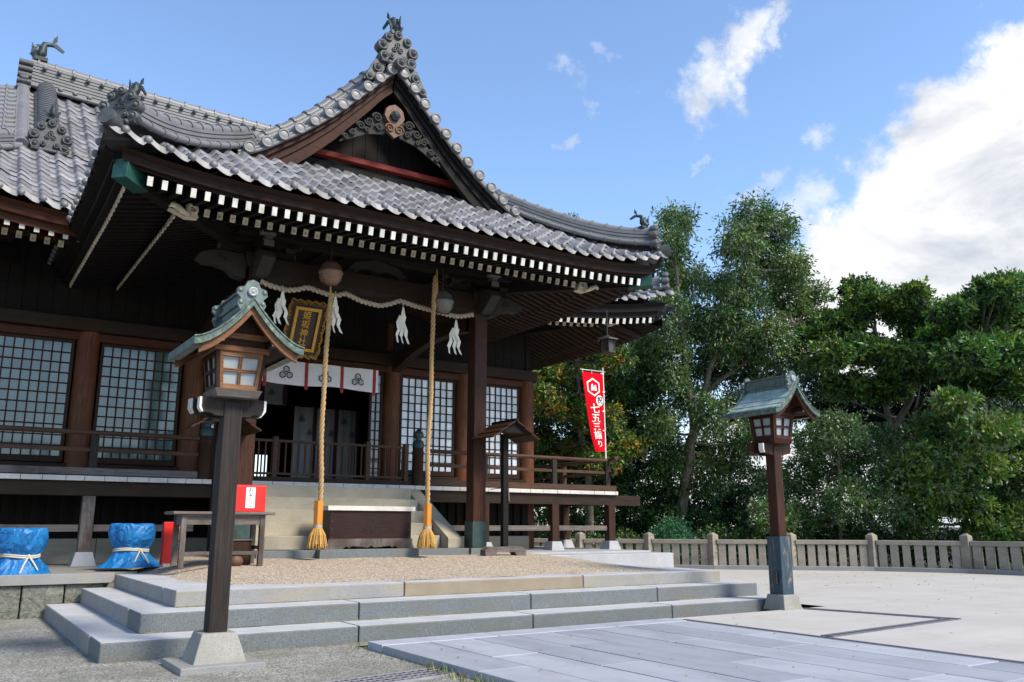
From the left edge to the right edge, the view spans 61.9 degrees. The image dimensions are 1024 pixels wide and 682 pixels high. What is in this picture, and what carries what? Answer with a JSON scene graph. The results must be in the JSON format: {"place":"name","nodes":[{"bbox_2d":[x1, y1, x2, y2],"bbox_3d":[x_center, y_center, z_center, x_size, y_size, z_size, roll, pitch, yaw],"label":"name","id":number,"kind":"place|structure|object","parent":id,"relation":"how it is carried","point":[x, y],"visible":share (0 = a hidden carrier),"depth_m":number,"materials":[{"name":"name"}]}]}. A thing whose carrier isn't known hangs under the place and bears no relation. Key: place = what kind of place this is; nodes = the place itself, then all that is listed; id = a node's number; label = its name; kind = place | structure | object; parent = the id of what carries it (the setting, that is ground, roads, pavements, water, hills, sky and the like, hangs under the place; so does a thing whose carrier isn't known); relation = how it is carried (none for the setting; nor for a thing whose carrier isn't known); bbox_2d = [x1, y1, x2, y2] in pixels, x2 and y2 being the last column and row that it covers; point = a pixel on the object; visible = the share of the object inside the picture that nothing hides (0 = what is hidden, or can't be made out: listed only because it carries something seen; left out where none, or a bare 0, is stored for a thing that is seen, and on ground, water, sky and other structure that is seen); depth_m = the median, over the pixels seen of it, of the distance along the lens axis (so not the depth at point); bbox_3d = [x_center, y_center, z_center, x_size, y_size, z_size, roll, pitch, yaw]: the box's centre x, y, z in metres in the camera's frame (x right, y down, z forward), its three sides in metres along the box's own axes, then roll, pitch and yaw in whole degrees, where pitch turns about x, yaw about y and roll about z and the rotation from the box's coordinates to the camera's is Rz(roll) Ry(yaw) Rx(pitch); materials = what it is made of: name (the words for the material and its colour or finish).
{"place":"outdoors","nodes":[
{"label":"outdoors","id":0,"kind":"place"},
{"bbox_2d":[0,604,823,681],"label":"gravel yard","id":1,"kind":"structure","parent":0,"point":[24,642],"depth_m":7.47,"materials":[{"name":"grey gravel"}]},
{"bbox_2d":[161,280,304,675],"bbox_3d":[-2.583,1.177,7.733,0.978,3.390,1.000,8,-15,-33],"label":"wooden lantern","id":2,"kind":"object","parent":1,"relation":"on","point":[243,346],"visible":1,"depth_m":7.67,"materials":[{"name":"wood"}]},
{"bbox_2d":[322,667,457,681],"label":"drain grating","id":3,"kind":"object","parent":1,"relation":"on","point":[410,675],"visible":0.91,"depth_m":6.83,"materials":[{"name":"metal"}]},
{"bbox_2d":[44,551,798,663],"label":"stone steps","id":4,"kind":"structure","parent":1,"relation":"on","point":[149,613],"depth_m":10.27,"materials":[{"name":"stone"}]},
{"bbox_2d":[96,523,163,567],"bbox_3d":[-5.542,2.976,12.468,0.933,0.618,0.802,8,-15,-33],"label":"tarp bundle","id":5,"kind":"object","parent":4,"relation":"on","point":[131,543],"visible":1,"depth_m":12.27,"materials":[{"name":"blue plastic"}]},
{"bbox_2d":[159,522,179,564],"bbox_3d":[-4.817,2.875,12.127,0.300,0.595,0.105,8,-15,-33],"label":"red sign board","id":6,"kind":"object","parent":4,"relation":"on","point":[166,542],"visible":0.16,"depth_m":12.05,"materials":[{"name":"paint"}]},
{"bbox_2d":[164,511,275,567],"bbox_3d":[-4.104,2.773,11.948,1.390,0.748,0.580,8,-15,-33],"label":"side table","id":7,"kind":"object","parent":4,"relation":"on","point":[183,520],"visible":0.9,"depth_m":11.79,"materials":[{"name":"grey wood"}]},
{"bbox_2d":[235,485,266,511],"bbox_3d":[-3.777,2.245,12.170,0.450,0.372,0.305,8,-15,-33],"label":"fortune slip box","id":8,"kind":"object","parent":7,"relation":"on","point":[250,498],"visible":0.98,"depth_m":12.05,"materials":[{"name":"red paint"}]},
{"bbox_2d":[178,417,261,551],"bbox_3d":[-4.386,2.046,12.662,1.010,2.135,0.820,8,-15,-33],"label":"roofed post","id":9,"kind":"object","parent":4,"relation":"on","point":[248,427],"visible":0.35,"depth_m":12.67,"materials":[{"name":"black wood"}]},
{"bbox_2d":[232,555,242,565],"bbox_3d":[-3.862,3.044,11.895,0.240,0.170,0.234,8,-15,-33],"label":"jar","id":10,"kind":"object","parent":4,"relation":"on","point":[237,560],"visible":0.71,"depth_m":11.82,"materials":[{"name":"brown ceramic"}]},
{"bbox_2d":[233,539,253,564],"bbox_3d":[-3.925,2.984,12.098,0.420,0.350,0.300,8,-15,-33],"label":"crate","id":11,"kind":"object","parent":4,"relation":"on","point":[242,544],"visible":0.39,"depth_m":12.04,"materials":[{"name":"brown wood"}]},
{"bbox_2d":[309,506,418,558],"bbox_3d":[-2.507,3.235,14.318,1.760,0.905,0.740,8,-15,-33],"label":"offering box","id":12,"kind":"object","parent":4,"relation":"on","point":[387,529],"visible":0.82,"depth_m":14.09,"materials":[{"name":"wood"}]},
{"bbox_2d":[470,418,539,555],"bbox_3d":[-0.135,2.638,15.417,1.010,2.413,0.820,8,-15,-33],"label":"roofed post","id":13,"kind":"object","parent":4,"relation":"on","point":[515,430],"visible":0.96,"depth_m":15.37,"materials":[{"name":"black wood"}]},
{"bbox_2d":[354,641,509,681],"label":"weeds","id":14,"kind":"object","parent":1,"relation":"on","point":[446,671],"visible":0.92,"depth_m":6.99,"materials":[{"name":"green plant"}]},
{"bbox_2d":[0,0,1023,526],"label":"sky","id":15,"kind":"structure","parent":0,"point":[894,129],"materials":[{"name":"blue"}]},
{"bbox_2d":[360,527,1023,648],"bbox_3d":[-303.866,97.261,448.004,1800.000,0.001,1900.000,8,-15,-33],"label":"ground","id":16,"kind":"structure","parent":0,"point":[757,560],"depth_m":30.34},
{"bbox_2d":[0,563,136,619],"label":"retaining wall","id":17,"kind":"structure","parent":16,"relation":"on","point":[27,596],"depth_m":11.26,"materials":[{"name":"stone"}]},
{"bbox_2d":[0,527,50,574],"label":"tarp bundle","id":18,"kind":"object","parent":17,"relation":"on","point":[21,550],"visible":1,"depth_m":11.25,"materials":[{"name":"blue plastic"}]},
{"bbox_2d":[530,343,654,546],"bbox_3d":[2.164,2.952,26.107,4.358,7.916,4.625,-1,-12,3],"label":"autumn tree","id":19,"kind":"object","parent":16,"relation":"on","point":[559,407],"visible":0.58,"depth_m":25.63,"materials":[{"name":"green plant"}]},
{"bbox_2d":[534,356,661,490],"bbox_3d":[2.264,2.283,28.073,4.940,5.777,3.728,1,-12,-4],"label":"dark evergreen","id":20,"kind":"object","parent":16,"relation":"on","point":[539,424],"visible":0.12,"depth_m":27.31,"materials":[{"name":"green plant"}]},
{"bbox_2d":[614,323,688,525],"bbox_3d":[4.514,3.158,29.090,4.611,8.739,3.048,25,-28,-63],"label":"slender tree","id":21,"kind":"object","parent":16,"relation":"on","point":[650,423],"visible":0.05,"depth_m":28.34,"materials":[{"name":"green plant"}]},
{"bbox_2d":[641,512,700,559],"bbox_3d":[4.689,5.771,25.153,1.669,1.446,1.638,-11,-16,41],"label":"round bush","id":22,"kind":"object","parent":16,"relation":"on","point":[663,533],"visible":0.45,"depth_m":25.00,"materials":[{"name":"green plant"}]},
{"bbox_2d":[621,186,839,563],"bbox_3d":[6.912,0.956,26.741,7.629,12.098,5.635,-1,-12,5],"label":"oak tree","id":23,"kind":"object","parent":16,"relation":"on","point":[745,343],"visible":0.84,"depth_m":26.71,"materials":[{"name":"green plant"}]},
{"bbox_2d":[534,452,1023,567],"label":"undergrowth","id":24,"kind":"object","parent":16,"relation":"on","point":[718,518],"visible":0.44,"depth_m":27.05,"materials":[{"name":"green plant"}]},
{"bbox_2d":[733,402,924,548],"bbox_3d":[9.339,4.339,25.232,5.121,4.801,4.486,-5,-13,23],"label":"silverleaf shrub","id":25,"kind":"object","parent":16,"relation":"on","point":[870,500],"visible":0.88,"depth_m":24.77,"materials":[{"name":"green plant"}]},
{"bbox_2d":[794,271,947,565],"bbox_3d":[11.229,2.237,26.120,5.307,9.331,3.906,-1,-12,3],"label":"laurel tree","id":26,"kind":"object","parent":16,"relation":"on","point":[863,304],"visible":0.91,"depth_m":26.41,"materials":[{"name":"green plant"}]},
{"bbox_2d":[793,347,1023,559],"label":"shade tree","id":27,"kind":"object","parent":16,"relation":"on","point":[918,405],"visible":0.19,"depth_m":31.12,"materials":[{"name":"green plant"}]},
{"bbox_2d":[881,380,1023,553],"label":"broadleaf tree","id":28,"kind":"object","parent":16,"relation":"on","point":[952,471],"visible":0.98,"depth_m":23.37,"materials":[{"name":"green plant"}]},
{"bbox_2d":[902,266,1023,568],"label":"camphor tree","id":29,"kind":"object","parent":16,"relation":"on","point":[975,329],"visible":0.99,"depth_m":24.19,"materials":[{"name":"green plant"}]},
{"bbox_2d":[368,618,1023,681],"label":"stone path","id":30,"kind":"structure","parent":0,"point":[521,656],"depth_m":7.51,"materials":[{"name":"grey stone"}]},
{"bbox_2d":[672,569,1023,660],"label":"courtyard","id":31,"kind":"structure","parent":0,"point":[990,614],"depth_m":12.01,"materials":[{"name":"grey concrete"}]},
{"bbox_2d":[17,556,1018,681],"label":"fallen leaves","id":32,"kind":"object","parent":31,"relation":"on","point":[540,649],"visible":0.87,"depth_m":8.05,"materials":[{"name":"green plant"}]},
{"bbox_2d":[580,368,606,458],"bbox_3d":[2.368,3.515,24.091,0.982,5.701,0.178,8,-15,-33],"label":"festival banner","id":33,"kind":"object","parent":31,"relation":"on","point":[593,383],"visible":0.97,"depth_m":24.43,"materials":[{"name":"red fabric"}]},
{"bbox_2d":[526,546,673,566],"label":"foundation slab","id":34,"kind":"structure","parent":31,"relation":"on","point":[638,557],"depth_m":17.85,"materials":[{"name":"concrete"}]},
{"bbox_2d":[0,12,674,566],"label":"shrine hall","id":35,"kind":"structure","parent":34,"relation":"on","point":[142,232],"depth_m":15.61,"materials":[{"name":"wood"}]},
{"bbox_2d":[0,332,75,461],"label":"lattice door","id":36,"kind":"structure","parent":35,"relation":"in","point":[36,371],"depth_m":15.15,"materials":[{"name":"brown wood"}]},
{"bbox_2d":[92,343,181,465],"bbox_3d":[-7.039,1.212,16.072,1.460,2.220,0.060,8,-15,-33],"label":"lattice door","id":37,"kind":"structure","parent":35,"relation":"in","point":[138,391],"depth_m":16.06,"materials":[{"name":"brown wood"}]},
{"bbox_2d":[197,379,216,477],"bbox_3d":[-5.939,1.466,16.764,0.300,2.420,0.060,8,-15,-33],"label":"lattice door","id":38,"kind":"structure","parent":35,"relation":"in","point":[213,426],"depth_m":16.68,"materials":[{"name":"brown wood"}]},
{"bbox_2d":[203,381,287,404],"bbox_3d":[-6.229,1.106,19.579,2.210,0.570,0.102,8,-15,-33],"label":"curtain","id":39,"kind":"object","parent":35,"relation":"hanging from","point":[275,393],"visible":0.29,"depth_m":20.02,"materials":[{"name":"fabric"}]},
{"bbox_2d":[283,297,327,359],"bbox_3d":[-3.780,-0.217,15.540,0.767,1.025,0.522,8,-15,-33],"label":"name plaque","id":40,"kind":"object","parent":35,"relation":"attached to","point":[306,320],"visible":0.85,"depth_m":15.53,"materials":[{"name":"paint"}]},
{"bbox_2d":[262,361,377,395],"bbox_3d":[-4.415,0.711,17.632,3.600,0.570,0.057,8,-15,-33],"label":"curtain","id":41,"kind":"object","parent":35,"relation":"hanging from","point":[305,375],"depth_m":17.94,"materials":[{"name":"white fabric"}]},
{"bbox_2d":[291,406,358,478],"bbox_3d":[-4.557,2.506,20.905,1.660,1.700,0.104,8,-15,-33],"label":"curtain","id":42,"kind":"object","parent":35,"relation":"hanging from","point":[341,426],"visible":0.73,"depth_m":20.93,"materials":[{"name":"grey fabric"}]},
{"bbox_2d":[318,244,342,286],"bbox_3d":[-3.009,-1.330,14.221,0.410,0.834,0.410,8,-15,-33],"label":"bell","id":43,"kind":"object","parent":35,"relation":"hanging from","point":[330,272],"visible":0.98,"depth_m":14.04,"materials":[{"name":"brown metal"}]},
{"bbox_2d":[306,286,333,548],"bbox_3d":[-3.015,1.153,13.634,0.324,4.216,0.315,1,-12,-4],"label":"bell rope","id":44,"kind":"object","parent":43,"relation":"hanging from","point":[317,538],"visible":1,"depth_m":13.47,"materials":[{"name":"beige fabric"}]},
{"bbox_2d":[260,279,473,318],"bbox_3d":[-2.398,-0.699,14.917,4.037,0.234,0.098,8,-15,-33],"label":"sacred rope","id":45,"kind":"object","parent":35,"relation":"hanging from","point":[348,295],"visible":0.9,"depth_m":14.72,"materials":[{"name":"beige fabric"}]},
{"bbox_2d":[273,287,288,324],"bbox_3d":[-3.749,-0.589,13.894,0.278,0.663,0.074,5,-13,-21],"label":"paper streamer","id":46,"kind":"object","parent":45,"relation":"hanging from","point":[280,303],"visible":1,"depth_m":13.88,"materials":[{"name":"white paper"}]},
{"bbox_2d":[331,291,342,333],"bbox_3d":[-2.984,-0.488,14.391,0.298,0.729,0.069,6,-14,-26],"label":"paper streamer","id":47,"kind":"object","parent":45,"relation":"hanging from","point":[335,316],"visible":0.79,"depth_m":14.39,"materials":[{"name":"white paper"}]},
{"bbox_2d":[395,302,409,344],"bbox_3d":[-1.931,-0.321,15.085,0.293,0.758,0.058,10,-15,-38],"label":"paper streamer","id":48,"kind":"object","parent":45,"relation":"hanging from","point":[400,323],"visible":1,"depth_m":15.06,"materials":[{"name":"white paper"}]},
{"bbox_2d":[447,320,461,354],"bbox_3d":[-1.049,-0.117,15.630,0.308,0.743,0.059,7,-14,-28],"label":"paper streamer","id":49,"kind":"object","parent":45,"relation":"hanging from","point":[453,334],"visible":1,"depth_m":15.62,"materials":[{"name":"white paper"}]},
{"bbox_2d":[367,373,383,479],"bbox_3d":[-2.997,1.883,18.669,0.320,2.420,0.060,8,-15,-33],"label":"lattice door","id":50,"kind":"structure","parent":35,"relation":"in","point":[375,407],"depth_m":18.68,"materials":[{"name":"white wood"}]},
{"bbox_2d":[398,375,455,476],"bbox_3d":[-1.926,1.938,19.383,1.410,2.220,0.060,8,-15,-33],"label":"lattice door","id":51,"kind":"structure","parent":35,"relation":"in","point":[414,391],"depth_m":19.42,"materials":[{"name":"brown wood"}]},
{"bbox_2d":[431,269,453,314],"bbox_3d":[-1.242,-0.894,15.325,0.410,0.834,0.410,8,-15,-33],"label":"bell","id":52,"kind":"object","parent":35,"relation":"hanging from","point":[444,302],"visible":0.91,"depth_m":15.14,"materials":[{"name":"grey metal"}]},
{"bbox_2d":[417,270,437,548],"bbox_3d":[-1.417,1.089,14.736,0.343,4.860,0.323,8,-15,-33],"label":"bell rope","id":53,"kind":"object","parent":52,"relation":"hanging from","point":[426,538],"visible":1,"depth_m":14.55,"materials":[{"name":"beige fabric"}]},
{"bbox_2d":[486,384,519,478],"bbox_3d":[-0.404,2.153,20.368,1.380,2.220,0.060,8,-15,-33],"label":"lattice door","id":54,"kind":"structure","parent":35,"relation":"in","point":[502,402],"depth_m":20.51,"materials":[{"name":"white wood"}]},
{"bbox_2d":[597,311,617,354],"bbox_3d":[2.167,-0.205,19.451,0.520,1.025,0.450,8,-15,-33],"label":"hanging lantern","id":55,"kind":"object","parent":35,"relation":"hanging from","point":[607,344],"visible":1,"depth_m":19.28,"materials":[{"name":"grey metal"}]},
{"bbox_2d":[723,371,819,609],"bbox_3d":[3.854,2.157,12.475,0.978,3.380,1.000,8,-15,-33],"label":"wooden lantern","id":56,"kind":"object","parent":31,"relation":"on","point":[772,408],"visible":0.99,"depth_m":12.44,"materials":[{"name":"wood"}]},
{"bbox_2d":[534,532,1023,575],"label":"stone fence","id":57,"kind":"object","parent":31,"relation":"on","point":[872,557],"visible":0.66,"depth_m":22.50,"materials":[{"name":"stone"}]},
{"bbox_2d":[680,619,1023,663],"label":"drain channel","id":58,"kind":"object","parent":31,"relation":"on","point":[934,651],"visible":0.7,"depth_m":8.46,"materials":[{"name":"stone"}]},
{"bbox_2d":[803,608,960,636],"bbox_3d":[3.941,3.425,10.423,2.026,0.012,2.913,-11,-17,42],"label":"drain channel","id":59,"kind":"object","parent":31,"relation":"on","point":[882,628],"visible":0.95,"depth_m":10.29,"materials":[{"name":"stone"}]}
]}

